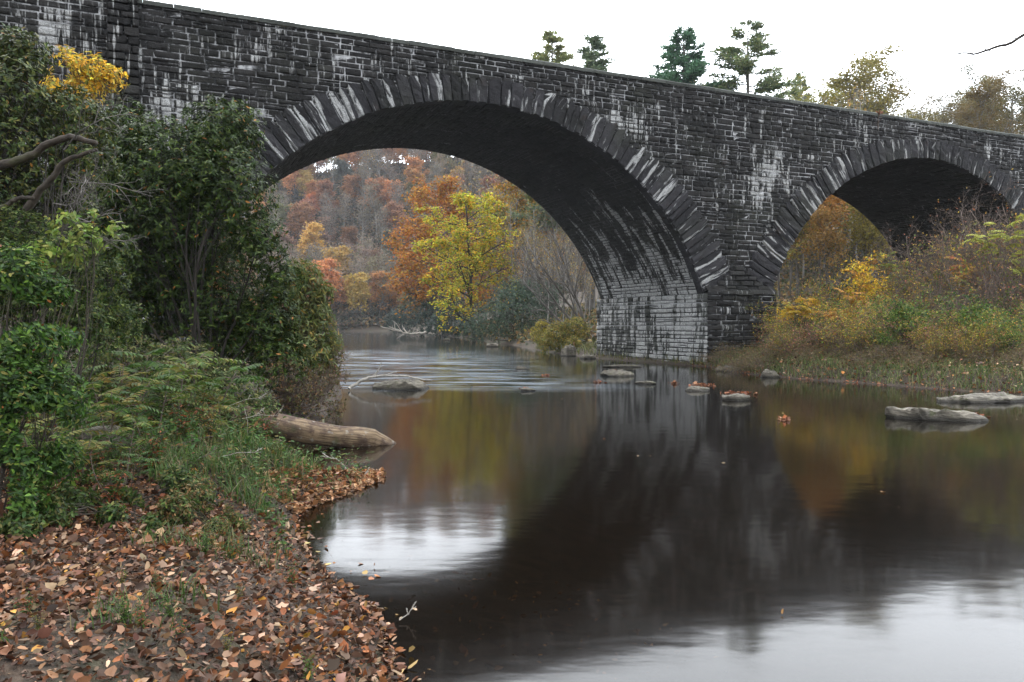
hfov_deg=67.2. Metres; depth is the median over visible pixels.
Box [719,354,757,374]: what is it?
brush
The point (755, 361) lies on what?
brush
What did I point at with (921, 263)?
autumn shrub
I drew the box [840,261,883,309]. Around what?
sumac
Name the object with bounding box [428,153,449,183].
thin tree
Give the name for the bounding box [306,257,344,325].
hillside tree
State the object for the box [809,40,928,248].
autumn tree
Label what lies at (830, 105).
slender tree
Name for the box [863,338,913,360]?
brush
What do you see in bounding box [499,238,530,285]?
hillside tree
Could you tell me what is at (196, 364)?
frond weed
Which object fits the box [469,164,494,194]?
thin tree
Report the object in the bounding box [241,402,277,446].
leafy weed
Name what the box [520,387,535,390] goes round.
rock
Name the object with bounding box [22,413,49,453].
leafy weed
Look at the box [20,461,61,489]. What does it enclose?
leafy weed
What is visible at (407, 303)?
hillside tree
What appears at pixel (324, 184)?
hillside tree
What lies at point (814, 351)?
brush
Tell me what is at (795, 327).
bramble
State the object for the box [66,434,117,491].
frond weed
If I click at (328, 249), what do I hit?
thin tree
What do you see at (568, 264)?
slender tree
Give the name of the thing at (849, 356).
brush
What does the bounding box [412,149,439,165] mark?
hillside tree
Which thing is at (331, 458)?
twig
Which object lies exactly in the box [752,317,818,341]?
bramble
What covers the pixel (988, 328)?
autumn shrub
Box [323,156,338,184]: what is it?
thin tree
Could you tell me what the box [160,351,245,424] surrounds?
frond weed
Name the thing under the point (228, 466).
grass
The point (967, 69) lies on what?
autumn tree
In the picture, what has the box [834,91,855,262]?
slender tree
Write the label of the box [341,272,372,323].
hillside tree
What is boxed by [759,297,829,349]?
bramble
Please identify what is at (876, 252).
autumn tree
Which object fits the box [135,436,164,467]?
leafy weed
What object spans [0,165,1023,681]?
ground
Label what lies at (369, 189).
thin tree
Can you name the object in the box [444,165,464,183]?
hillside tree
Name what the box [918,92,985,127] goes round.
autumn tree
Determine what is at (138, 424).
frond weed
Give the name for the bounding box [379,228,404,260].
hillside tree
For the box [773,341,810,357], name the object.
bramble
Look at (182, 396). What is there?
frond weed
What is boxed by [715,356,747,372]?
brush
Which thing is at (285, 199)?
thin tree
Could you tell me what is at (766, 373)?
rock
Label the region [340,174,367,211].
hillside tree
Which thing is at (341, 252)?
hillside tree
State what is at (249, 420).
leafy weed
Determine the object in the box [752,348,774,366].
brush
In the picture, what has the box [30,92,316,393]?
rhododendron bush
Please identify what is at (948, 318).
green shrub
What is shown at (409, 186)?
hillside tree
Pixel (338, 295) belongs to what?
hillside tree
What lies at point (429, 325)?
bush
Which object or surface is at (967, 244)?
autumn shrub
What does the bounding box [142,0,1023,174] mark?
sky
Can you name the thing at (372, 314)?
rhododendron bush
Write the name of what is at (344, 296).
hillside tree
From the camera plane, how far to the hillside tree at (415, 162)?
297.94 m
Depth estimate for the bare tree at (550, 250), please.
99.36 m
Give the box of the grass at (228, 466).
[0,338,1023,681]
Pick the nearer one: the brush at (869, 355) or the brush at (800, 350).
the brush at (869, 355)
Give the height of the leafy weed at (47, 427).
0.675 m
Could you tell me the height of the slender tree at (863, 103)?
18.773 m
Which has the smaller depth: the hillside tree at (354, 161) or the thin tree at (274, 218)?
the thin tree at (274, 218)
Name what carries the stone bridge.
on the ground at (16, 673)
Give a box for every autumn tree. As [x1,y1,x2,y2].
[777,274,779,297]
[779,69,849,252]
[783,199,840,296]
[785,219,821,295]
[788,195,854,295]
[789,195,833,298]
[795,201,854,297]
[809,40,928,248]
[823,204,871,286]
[831,196,850,260]
[835,56,918,115]
[835,202,854,257]
[838,201,891,283]
[846,209,877,276]
[848,69,940,121]
[853,217,890,287]
[903,93,941,119]
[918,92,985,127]
[946,90,962,116]
[949,66,1023,134]
[955,61,1016,130]
[959,72,1016,132]
[973,66,1023,135]
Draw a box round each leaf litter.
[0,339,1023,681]
[519,369,989,420]
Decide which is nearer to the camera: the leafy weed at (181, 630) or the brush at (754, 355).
the leafy weed at (181, 630)
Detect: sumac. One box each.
[779,298,823,336]
[819,288,869,334]
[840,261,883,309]
[863,251,915,300]
[946,256,992,311]
[960,214,1023,316]
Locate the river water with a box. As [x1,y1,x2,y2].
[274,331,1023,681]
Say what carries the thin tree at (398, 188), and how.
on the ground at (16, 673)
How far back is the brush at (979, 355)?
24.43 m
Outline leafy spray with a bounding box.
[25,208,127,482]
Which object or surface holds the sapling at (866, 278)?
on the ground at (16, 673)
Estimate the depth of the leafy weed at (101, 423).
8.76 m
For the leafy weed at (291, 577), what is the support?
on the ground at (16, 673)
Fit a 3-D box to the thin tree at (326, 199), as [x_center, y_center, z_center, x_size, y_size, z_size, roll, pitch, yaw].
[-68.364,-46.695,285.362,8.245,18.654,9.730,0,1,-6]
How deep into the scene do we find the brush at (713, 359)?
34.89 m
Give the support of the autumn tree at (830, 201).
on the ground at (16, 673)
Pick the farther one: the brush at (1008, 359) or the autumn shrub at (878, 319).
the autumn shrub at (878, 319)
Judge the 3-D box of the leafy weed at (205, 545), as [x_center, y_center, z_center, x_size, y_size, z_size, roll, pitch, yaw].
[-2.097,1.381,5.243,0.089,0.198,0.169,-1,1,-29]
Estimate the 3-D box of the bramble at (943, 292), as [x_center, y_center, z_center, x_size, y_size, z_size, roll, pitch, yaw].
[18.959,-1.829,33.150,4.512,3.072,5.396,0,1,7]
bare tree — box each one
[421,202,488,325]
[431,159,497,300]
[431,166,504,318]
[445,160,518,316]
[464,212,517,321]
[485,173,556,278]
[486,179,582,311]
[503,220,549,323]
[531,211,585,317]
[551,224,595,319]
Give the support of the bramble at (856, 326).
on the ground at (16, 673)
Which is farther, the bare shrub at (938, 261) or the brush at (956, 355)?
the bare shrub at (938, 261)
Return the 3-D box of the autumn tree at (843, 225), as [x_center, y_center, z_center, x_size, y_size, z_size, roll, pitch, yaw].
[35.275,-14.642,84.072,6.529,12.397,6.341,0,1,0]
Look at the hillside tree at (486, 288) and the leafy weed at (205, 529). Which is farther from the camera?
the hillside tree at (486, 288)
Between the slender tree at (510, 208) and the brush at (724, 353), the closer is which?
the brush at (724, 353)
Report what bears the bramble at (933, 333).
on the ground at (16, 673)
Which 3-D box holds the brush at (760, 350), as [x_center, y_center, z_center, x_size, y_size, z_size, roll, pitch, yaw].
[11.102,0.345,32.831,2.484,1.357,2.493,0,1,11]
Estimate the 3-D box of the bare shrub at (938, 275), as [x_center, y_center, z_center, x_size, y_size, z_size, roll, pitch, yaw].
[19.155,-3.462,34.406,5.261,5.367,6.001,0,1,11]
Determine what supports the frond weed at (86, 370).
on the ground at (16, 673)
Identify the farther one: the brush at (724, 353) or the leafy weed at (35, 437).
the brush at (724, 353)
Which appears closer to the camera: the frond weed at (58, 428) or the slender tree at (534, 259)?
the frond weed at (58, 428)
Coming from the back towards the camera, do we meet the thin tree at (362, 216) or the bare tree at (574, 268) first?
the thin tree at (362, 216)
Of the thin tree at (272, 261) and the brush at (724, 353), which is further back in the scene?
the thin tree at (272, 261)
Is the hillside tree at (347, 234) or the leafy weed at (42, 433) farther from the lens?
the hillside tree at (347, 234)
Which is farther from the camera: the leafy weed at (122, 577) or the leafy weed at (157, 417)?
the leafy weed at (157, 417)
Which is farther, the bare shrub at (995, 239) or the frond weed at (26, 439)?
the bare shrub at (995, 239)
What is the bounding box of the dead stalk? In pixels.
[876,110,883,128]
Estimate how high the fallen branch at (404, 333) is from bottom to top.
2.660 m
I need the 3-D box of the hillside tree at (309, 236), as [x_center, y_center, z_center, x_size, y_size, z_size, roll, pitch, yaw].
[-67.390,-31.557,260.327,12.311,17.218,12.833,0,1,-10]
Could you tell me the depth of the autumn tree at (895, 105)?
89.07 m
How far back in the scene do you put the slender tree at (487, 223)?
125.88 m
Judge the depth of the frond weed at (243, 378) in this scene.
9.66 m
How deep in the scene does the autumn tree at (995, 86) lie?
84.98 m
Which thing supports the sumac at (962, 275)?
on the ground at (16, 673)
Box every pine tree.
[473,27,578,311]
[506,32,624,312]
[646,25,738,90]
[689,17,819,103]
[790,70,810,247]
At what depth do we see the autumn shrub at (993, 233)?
33.99 m
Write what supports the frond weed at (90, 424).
on the ground at (16, 673)
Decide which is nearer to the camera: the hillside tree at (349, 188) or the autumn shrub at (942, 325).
the autumn shrub at (942, 325)
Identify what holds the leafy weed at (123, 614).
on the ground at (16, 673)
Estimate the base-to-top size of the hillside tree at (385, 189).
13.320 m
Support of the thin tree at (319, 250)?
on the ground at (16, 673)
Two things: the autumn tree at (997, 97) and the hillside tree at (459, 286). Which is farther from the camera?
the hillside tree at (459, 286)
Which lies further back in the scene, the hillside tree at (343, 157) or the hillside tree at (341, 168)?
the hillside tree at (343, 157)
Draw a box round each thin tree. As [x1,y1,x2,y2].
[263,184,279,212]
[264,246,283,275]
[266,210,285,227]
[276,190,290,220]
[276,242,291,263]
[288,244,302,258]
[303,243,320,261]
[309,242,327,262]
[317,189,336,220]
[318,204,338,246]
[320,242,338,265]
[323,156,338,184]
[327,267,344,316]
[333,191,351,225]
[338,238,357,295]
[343,255,370,310]
[346,242,374,304]
[350,162,374,208]
[353,196,373,242]
[353,232,378,281]
[356,149,377,177]
[357,180,386,236]
[358,254,382,310]
[367,149,391,176]
[371,206,395,251]
[373,252,396,270]
[373,271,396,314]
[374,248,398,278]
[377,153,399,195]
[387,180,412,209]
[404,149,429,170]
[405,149,416,164]
[424,161,443,198]
[427,177,448,204]
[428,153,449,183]
[459,159,477,190]
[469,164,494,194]
[472,167,495,187]
[566,246,584,277]
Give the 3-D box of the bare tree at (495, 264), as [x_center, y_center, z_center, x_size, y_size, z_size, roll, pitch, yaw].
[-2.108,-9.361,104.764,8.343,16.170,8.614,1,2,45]
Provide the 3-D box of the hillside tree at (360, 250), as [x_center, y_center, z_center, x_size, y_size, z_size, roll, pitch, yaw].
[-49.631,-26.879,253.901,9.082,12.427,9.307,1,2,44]
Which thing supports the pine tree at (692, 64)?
on the ground at (16, 673)
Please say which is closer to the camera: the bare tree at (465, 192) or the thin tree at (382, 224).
the bare tree at (465, 192)
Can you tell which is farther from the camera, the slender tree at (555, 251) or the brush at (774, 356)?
the slender tree at (555, 251)
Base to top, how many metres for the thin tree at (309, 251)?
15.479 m
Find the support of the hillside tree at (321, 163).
on the ground at (16, 673)
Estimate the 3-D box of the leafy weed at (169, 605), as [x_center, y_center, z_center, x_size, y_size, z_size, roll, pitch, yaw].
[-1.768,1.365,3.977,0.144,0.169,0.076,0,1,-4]
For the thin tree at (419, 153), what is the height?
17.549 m
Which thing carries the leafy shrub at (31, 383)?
on the ground at (16, 673)
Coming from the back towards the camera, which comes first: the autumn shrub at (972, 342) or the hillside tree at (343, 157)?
the hillside tree at (343, 157)
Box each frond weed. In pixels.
[17,409,71,449]
[19,414,56,475]
[23,425,90,482]
[46,349,108,429]
[49,405,115,473]
[63,384,126,451]
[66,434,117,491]
[77,389,146,462]
[87,363,152,424]
[94,394,169,449]
[106,416,161,482]
[108,349,179,413]
[111,373,184,444]
[116,451,159,486]
[136,368,209,441]
[150,356,218,433]
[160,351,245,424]
[182,389,244,437]
[184,363,270,425]
[195,401,239,433]
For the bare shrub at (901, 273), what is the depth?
33.96 m
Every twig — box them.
[218,447,262,457]
[242,408,279,418]
[272,496,308,509]
[322,453,345,468]
[399,601,416,620]
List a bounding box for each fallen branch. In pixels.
[348,362,431,389]
[381,320,426,338]
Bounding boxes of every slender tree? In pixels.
[473,179,505,315]
[494,193,526,324]
[512,222,540,279]
[513,192,544,312]
[514,222,551,317]
[518,198,544,318]
[533,229,557,321]
[536,244,554,321]
[540,229,566,311]
[553,238,577,321]
[564,253,587,325]
[571,243,586,313]
[578,272,593,316]
[585,271,594,322]
[817,92,832,267]
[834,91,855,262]
[839,80,870,259]
[845,82,876,281]
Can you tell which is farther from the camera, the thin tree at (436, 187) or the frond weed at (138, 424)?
the thin tree at (436, 187)
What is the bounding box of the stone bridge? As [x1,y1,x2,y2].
[0,0,1023,362]
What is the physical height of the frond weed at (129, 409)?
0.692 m
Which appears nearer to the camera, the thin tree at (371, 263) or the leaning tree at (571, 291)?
the leaning tree at (571, 291)
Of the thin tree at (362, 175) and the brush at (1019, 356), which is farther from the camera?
the thin tree at (362, 175)
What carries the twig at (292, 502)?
on the ground at (16, 673)
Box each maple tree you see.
[381,172,501,335]
[411,191,530,339]
[477,180,565,319]
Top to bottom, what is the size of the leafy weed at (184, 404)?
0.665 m
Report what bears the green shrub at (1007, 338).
on the ground at (16, 673)
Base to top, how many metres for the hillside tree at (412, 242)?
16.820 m
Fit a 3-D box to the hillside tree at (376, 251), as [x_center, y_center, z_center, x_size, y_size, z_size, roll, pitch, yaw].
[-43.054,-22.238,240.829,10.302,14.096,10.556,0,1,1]
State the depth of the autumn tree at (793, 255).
69.83 m
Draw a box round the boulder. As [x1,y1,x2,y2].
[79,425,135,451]
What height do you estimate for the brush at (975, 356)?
1.001 m
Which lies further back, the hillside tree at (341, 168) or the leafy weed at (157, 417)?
the hillside tree at (341, 168)
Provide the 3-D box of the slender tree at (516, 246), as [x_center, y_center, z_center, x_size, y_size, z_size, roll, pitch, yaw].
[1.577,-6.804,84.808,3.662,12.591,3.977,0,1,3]
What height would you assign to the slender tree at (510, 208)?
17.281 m
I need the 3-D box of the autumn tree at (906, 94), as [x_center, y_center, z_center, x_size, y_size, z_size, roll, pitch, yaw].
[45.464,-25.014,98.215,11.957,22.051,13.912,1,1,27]
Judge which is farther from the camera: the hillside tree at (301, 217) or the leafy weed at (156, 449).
the hillside tree at (301, 217)
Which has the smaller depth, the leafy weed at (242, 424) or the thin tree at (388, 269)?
the leafy weed at (242, 424)
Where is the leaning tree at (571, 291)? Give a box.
[498,209,595,338]
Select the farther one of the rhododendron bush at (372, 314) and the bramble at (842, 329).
the rhododendron bush at (372, 314)
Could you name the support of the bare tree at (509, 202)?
on the ground at (16, 673)
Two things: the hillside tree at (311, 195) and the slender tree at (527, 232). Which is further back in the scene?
the hillside tree at (311, 195)
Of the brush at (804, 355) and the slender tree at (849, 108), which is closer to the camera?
the brush at (804, 355)
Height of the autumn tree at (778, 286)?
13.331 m
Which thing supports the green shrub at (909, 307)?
on the ground at (16, 673)
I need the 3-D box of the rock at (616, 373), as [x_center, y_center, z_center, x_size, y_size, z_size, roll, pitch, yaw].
[4.029,1.433,29.239,1.327,0.704,0.694,0,1,0]
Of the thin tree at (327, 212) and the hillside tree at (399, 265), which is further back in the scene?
the thin tree at (327, 212)
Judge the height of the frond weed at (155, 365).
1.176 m
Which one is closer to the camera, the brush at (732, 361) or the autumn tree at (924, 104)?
the brush at (732, 361)
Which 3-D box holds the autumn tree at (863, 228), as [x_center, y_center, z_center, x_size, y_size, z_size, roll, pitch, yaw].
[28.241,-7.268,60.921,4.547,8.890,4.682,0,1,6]
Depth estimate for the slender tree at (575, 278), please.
67.58 m
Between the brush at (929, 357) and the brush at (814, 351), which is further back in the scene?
the brush at (814, 351)
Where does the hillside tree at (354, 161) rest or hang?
on the ground at (16, 673)
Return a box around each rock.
[372,379,428,389]
[486,343,497,346]
[515,366,526,369]
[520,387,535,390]
[561,344,575,355]
[580,354,595,358]
[600,369,634,376]
[601,364,640,366]
[635,381,655,383]
[685,386,709,390]
[716,365,736,371]
[721,393,749,400]
[760,369,779,377]
[885,406,988,421]
[938,391,1023,402]
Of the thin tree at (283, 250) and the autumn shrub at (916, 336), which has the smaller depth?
the autumn shrub at (916, 336)
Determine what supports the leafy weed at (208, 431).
on the ground at (16, 673)
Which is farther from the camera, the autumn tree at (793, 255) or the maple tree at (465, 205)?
the maple tree at (465, 205)
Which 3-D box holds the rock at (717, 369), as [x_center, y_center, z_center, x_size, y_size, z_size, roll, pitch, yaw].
[9.151,1.336,32.483,1.196,0.666,0.809,0,1,9]
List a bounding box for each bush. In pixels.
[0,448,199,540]
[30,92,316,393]
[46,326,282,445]
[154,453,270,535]
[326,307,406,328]
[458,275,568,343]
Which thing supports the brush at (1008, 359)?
on the ground at (16, 673)
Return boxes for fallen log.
[215,401,395,447]
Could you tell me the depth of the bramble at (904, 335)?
28.00 m
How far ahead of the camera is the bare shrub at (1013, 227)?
30.08 m
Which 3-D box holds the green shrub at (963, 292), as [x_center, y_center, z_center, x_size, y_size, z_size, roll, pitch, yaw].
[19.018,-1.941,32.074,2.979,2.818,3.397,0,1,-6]
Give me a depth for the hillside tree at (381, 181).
287.96 m
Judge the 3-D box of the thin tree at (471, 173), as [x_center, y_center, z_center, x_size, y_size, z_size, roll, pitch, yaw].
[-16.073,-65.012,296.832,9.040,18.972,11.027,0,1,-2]
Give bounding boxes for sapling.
[766,296,826,336]
[829,250,889,312]
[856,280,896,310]
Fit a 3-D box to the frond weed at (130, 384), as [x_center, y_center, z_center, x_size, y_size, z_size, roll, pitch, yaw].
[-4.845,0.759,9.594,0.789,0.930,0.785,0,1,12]
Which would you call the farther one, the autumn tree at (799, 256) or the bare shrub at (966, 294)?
the autumn tree at (799, 256)
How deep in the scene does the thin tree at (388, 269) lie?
222.96 m
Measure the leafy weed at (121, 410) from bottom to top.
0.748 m
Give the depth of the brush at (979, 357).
25.00 m
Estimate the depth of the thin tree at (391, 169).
298.38 m
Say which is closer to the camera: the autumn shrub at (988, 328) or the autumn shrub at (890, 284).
the autumn shrub at (988, 328)
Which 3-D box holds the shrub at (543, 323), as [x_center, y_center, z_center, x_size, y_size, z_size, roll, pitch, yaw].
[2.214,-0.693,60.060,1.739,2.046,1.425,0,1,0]
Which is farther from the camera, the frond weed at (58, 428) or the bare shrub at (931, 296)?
the bare shrub at (931, 296)
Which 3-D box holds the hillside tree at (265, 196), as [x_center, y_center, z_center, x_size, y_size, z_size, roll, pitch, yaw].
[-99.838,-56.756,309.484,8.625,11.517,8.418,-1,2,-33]
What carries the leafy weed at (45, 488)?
on the ground at (16, 673)
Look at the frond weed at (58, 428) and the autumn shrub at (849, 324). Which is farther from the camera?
the autumn shrub at (849, 324)
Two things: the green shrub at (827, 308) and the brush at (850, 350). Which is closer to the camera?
the brush at (850, 350)
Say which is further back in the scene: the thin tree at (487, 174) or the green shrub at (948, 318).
the thin tree at (487, 174)
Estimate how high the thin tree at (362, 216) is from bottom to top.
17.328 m
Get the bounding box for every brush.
[52,88,164,264]
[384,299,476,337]
[690,341,744,361]
[696,353,732,366]
[702,338,745,362]
[712,345,761,372]
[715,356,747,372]
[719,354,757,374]
[730,355,764,371]
[739,347,796,373]
[741,346,771,359]
[742,337,776,355]
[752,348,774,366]
[754,349,793,364]
[777,342,819,361]
[784,340,825,355]
[784,349,824,363]
[796,346,830,357]
[801,336,853,353]
[808,337,857,357]
[829,340,879,361]
[829,344,890,365]
[837,349,867,364]
[845,350,901,372]
[853,341,920,367]
[854,349,895,361]
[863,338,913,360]
[867,343,904,358]
[884,346,928,361]
[895,339,947,358]
[896,342,957,359]
[896,354,934,371]
[898,345,946,372]
[916,352,945,363]
[935,344,997,368]
[936,347,977,362]
[946,340,1023,366]
[958,346,1002,363]
[983,346,1023,368]
[983,348,1023,371]
[985,348,1023,371]
[995,343,1023,365]
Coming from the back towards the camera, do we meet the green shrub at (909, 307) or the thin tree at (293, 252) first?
the thin tree at (293, 252)
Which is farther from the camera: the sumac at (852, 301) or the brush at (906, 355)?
the sumac at (852, 301)
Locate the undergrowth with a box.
[6,156,967,555]
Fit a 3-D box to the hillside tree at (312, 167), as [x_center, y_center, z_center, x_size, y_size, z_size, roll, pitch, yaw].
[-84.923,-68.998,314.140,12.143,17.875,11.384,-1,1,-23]
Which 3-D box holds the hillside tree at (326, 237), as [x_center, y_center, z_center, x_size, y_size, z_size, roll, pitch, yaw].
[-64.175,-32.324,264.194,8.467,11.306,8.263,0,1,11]
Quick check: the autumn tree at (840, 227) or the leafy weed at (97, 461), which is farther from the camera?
the autumn tree at (840, 227)
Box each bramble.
[740,332,782,353]
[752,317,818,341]
[757,306,828,358]
[758,325,850,357]
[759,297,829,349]
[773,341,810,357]
[774,313,840,351]
[776,319,852,350]
[813,318,895,344]
[814,305,910,354]
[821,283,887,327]
[824,297,912,348]
[855,318,941,356]
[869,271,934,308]
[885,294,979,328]
[886,299,1011,356]
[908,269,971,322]
[922,294,1006,355]
[923,326,1014,355]
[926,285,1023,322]
[926,327,1021,354]
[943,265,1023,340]
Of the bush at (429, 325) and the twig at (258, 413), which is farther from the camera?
the bush at (429, 325)
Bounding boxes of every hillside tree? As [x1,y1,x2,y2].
[220,263,259,302]
[238,211,270,242]
[252,201,268,212]
[256,187,272,202]
[267,225,297,255]
[272,202,293,232]
[281,169,305,201]
[283,197,319,228]
[285,202,315,237]
[294,221,328,260]
[295,169,317,196]
[299,163,319,179]
[303,179,324,198]
[306,192,321,213]
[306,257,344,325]
[314,159,327,178]
[314,178,338,209]
[317,217,337,239]
[318,230,337,253]
[321,245,352,294]
[324,269,342,307]
[332,157,353,182]
[333,278,351,313]
[336,153,348,162]
[338,226,358,251]
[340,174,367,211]
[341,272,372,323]
[347,150,370,173]
[352,242,372,267]
[358,175,388,217]
[359,150,383,168]
[360,247,383,271]
[367,270,399,311]
[367,271,408,311]
[378,148,399,173]
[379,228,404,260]
[381,179,402,210]
[382,200,409,237]
[393,252,406,284]
[395,148,407,167]
[397,284,425,319]
[401,182,419,204]
[403,155,431,178]
[403,166,429,195]
[406,236,437,257]
[406,262,440,317]
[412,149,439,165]
[430,152,456,173]
[442,255,482,304]
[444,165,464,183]
[448,172,465,195]
[474,262,509,302]
[478,175,504,196]
[493,172,507,190]
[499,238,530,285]
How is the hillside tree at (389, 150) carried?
on the ground at (16, 673)
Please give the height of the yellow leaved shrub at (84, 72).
6.879 m
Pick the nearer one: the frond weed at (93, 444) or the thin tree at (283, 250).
the frond weed at (93, 444)
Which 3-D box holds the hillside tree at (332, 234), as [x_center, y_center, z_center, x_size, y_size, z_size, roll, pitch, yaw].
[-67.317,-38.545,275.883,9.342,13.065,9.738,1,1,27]
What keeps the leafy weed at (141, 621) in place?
on the ground at (16, 673)
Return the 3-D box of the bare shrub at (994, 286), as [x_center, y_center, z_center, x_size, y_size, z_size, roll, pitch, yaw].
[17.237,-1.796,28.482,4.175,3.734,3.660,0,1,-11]
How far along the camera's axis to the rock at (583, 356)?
43.74 m
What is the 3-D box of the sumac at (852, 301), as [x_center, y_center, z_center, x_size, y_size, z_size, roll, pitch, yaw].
[13.704,-0.958,31.746,2.080,2.516,1.602,0,1,0]
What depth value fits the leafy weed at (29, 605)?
3.76 m
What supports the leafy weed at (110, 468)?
on the ground at (16, 673)
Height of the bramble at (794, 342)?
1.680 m
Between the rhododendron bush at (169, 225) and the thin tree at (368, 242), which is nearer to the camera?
the rhododendron bush at (169, 225)
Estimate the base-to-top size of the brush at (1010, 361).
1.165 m
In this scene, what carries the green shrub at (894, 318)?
on the ground at (16, 673)
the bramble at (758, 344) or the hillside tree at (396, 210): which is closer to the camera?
the bramble at (758, 344)
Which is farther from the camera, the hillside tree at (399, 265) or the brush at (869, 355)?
the hillside tree at (399, 265)
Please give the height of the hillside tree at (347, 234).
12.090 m
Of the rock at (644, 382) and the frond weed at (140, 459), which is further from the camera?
the rock at (644, 382)
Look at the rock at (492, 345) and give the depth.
66.22 m
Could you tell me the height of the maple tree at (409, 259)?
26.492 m
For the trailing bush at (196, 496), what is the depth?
6.49 m
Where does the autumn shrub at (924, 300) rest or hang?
on the ground at (16, 673)
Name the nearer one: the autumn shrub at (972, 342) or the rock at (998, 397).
the rock at (998, 397)
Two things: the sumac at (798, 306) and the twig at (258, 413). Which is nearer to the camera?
the twig at (258, 413)
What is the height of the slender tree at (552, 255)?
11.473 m
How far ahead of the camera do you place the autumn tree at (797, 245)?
62.53 m
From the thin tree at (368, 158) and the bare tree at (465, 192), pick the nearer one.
the bare tree at (465, 192)
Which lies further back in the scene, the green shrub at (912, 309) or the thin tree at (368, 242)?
the thin tree at (368, 242)
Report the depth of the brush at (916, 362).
25.32 m
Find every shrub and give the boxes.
[0,204,150,449]
[0,241,98,530]
[38,44,130,351]
[255,254,343,399]
[256,343,350,420]
[530,316,591,352]
[530,319,550,337]
[745,296,822,340]
[753,318,807,359]
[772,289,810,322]
[778,313,818,340]
[790,277,844,331]
[798,293,866,335]
[801,269,887,309]
[802,292,890,360]
[811,300,870,337]
[814,303,889,356]
[821,291,882,326]
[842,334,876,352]
[845,300,909,348]
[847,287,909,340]
[851,262,925,305]
[853,283,950,345]
[861,321,901,352]
[868,294,938,351]
[869,202,1007,308]
[872,270,969,319]
[875,234,972,298]
[876,235,942,306]
[878,199,990,317]
[879,301,928,338]
[885,270,962,331]
[895,278,945,319]
[896,316,951,352]
[904,215,1023,310]
[914,325,964,360]
[916,309,994,347]
[917,171,1023,292]
[919,223,1023,316]
[922,239,1023,336]
[923,222,1022,277]
[927,196,1023,314]
[927,217,1023,292]
[927,308,979,338]
[928,262,1003,322]
[931,230,1023,299]
[932,289,1021,350]
[936,229,1023,327]
[936,308,1021,359]
[939,321,1012,362]
[941,213,1023,301]
[944,264,1016,308]
[955,314,1011,356]
[956,210,1023,313]
[960,284,1023,329]
[965,322,1023,356]
[986,300,1023,341]
[1008,300,1023,348]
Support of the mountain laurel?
on the ground at (16, 673)
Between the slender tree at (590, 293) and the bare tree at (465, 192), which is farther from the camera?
the bare tree at (465, 192)
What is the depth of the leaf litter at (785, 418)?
22.05 m
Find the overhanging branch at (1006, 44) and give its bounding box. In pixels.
[891,13,1023,135]
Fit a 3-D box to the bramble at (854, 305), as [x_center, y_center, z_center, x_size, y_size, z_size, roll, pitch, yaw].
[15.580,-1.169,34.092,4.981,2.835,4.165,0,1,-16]
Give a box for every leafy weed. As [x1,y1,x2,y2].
[10,580,40,621]
[18,414,60,440]
[19,420,57,449]
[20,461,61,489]
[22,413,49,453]
[25,417,60,448]
[30,610,50,629]
[36,462,54,494]
[68,435,84,466]
[80,428,115,475]
[85,409,114,426]
[88,447,133,503]
[95,463,109,483]
[101,384,137,426]
[101,419,124,427]
[101,438,117,471]
[112,590,130,622]
[115,569,127,586]
[128,417,170,475]
[129,386,173,436]
[130,594,156,631]
[135,396,165,438]
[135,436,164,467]
[140,374,176,424]
[149,567,168,588]
[154,590,184,617]
[165,390,203,443]
[167,391,192,417]
[169,609,193,642]
[180,446,212,474]
[185,389,220,430]
[196,519,211,533]
[198,529,209,554]
[199,402,221,444]
[207,527,217,549]
[216,517,228,538]
[218,632,233,651]
[226,396,269,445]
[226,530,243,552]
[229,583,245,599]
[231,398,285,441]
[233,412,249,437]
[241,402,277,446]
[276,554,299,590]
[297,649,316,680]
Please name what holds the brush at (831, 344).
on the ground at (16, 673)
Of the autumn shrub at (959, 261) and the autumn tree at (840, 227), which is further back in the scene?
the autumn tree at (840, 227)
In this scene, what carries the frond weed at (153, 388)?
on the ground at (16, 673)
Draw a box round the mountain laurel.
[0,22,124,401]
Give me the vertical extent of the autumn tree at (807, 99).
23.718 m
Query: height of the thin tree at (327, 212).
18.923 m
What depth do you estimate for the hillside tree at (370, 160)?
320.74 m
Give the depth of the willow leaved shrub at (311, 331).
16.67 m
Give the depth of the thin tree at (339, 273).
210.35 m
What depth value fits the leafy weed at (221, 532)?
5.95 m
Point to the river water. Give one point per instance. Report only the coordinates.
(502, 527)
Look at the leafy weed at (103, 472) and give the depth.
6.73 m
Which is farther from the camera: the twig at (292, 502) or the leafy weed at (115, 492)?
the twig at (292, 502)
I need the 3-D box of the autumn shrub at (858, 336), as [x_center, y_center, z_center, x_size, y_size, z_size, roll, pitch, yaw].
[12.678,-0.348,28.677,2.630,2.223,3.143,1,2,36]
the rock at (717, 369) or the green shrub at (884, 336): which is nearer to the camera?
the green shrub at (884, 336)
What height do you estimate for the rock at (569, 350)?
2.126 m
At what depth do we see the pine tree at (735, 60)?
86.45 m
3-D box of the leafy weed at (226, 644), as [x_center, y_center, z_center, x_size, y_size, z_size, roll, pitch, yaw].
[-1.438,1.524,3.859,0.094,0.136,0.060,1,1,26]
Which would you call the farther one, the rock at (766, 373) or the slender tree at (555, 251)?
the slender tree at (555, 251)

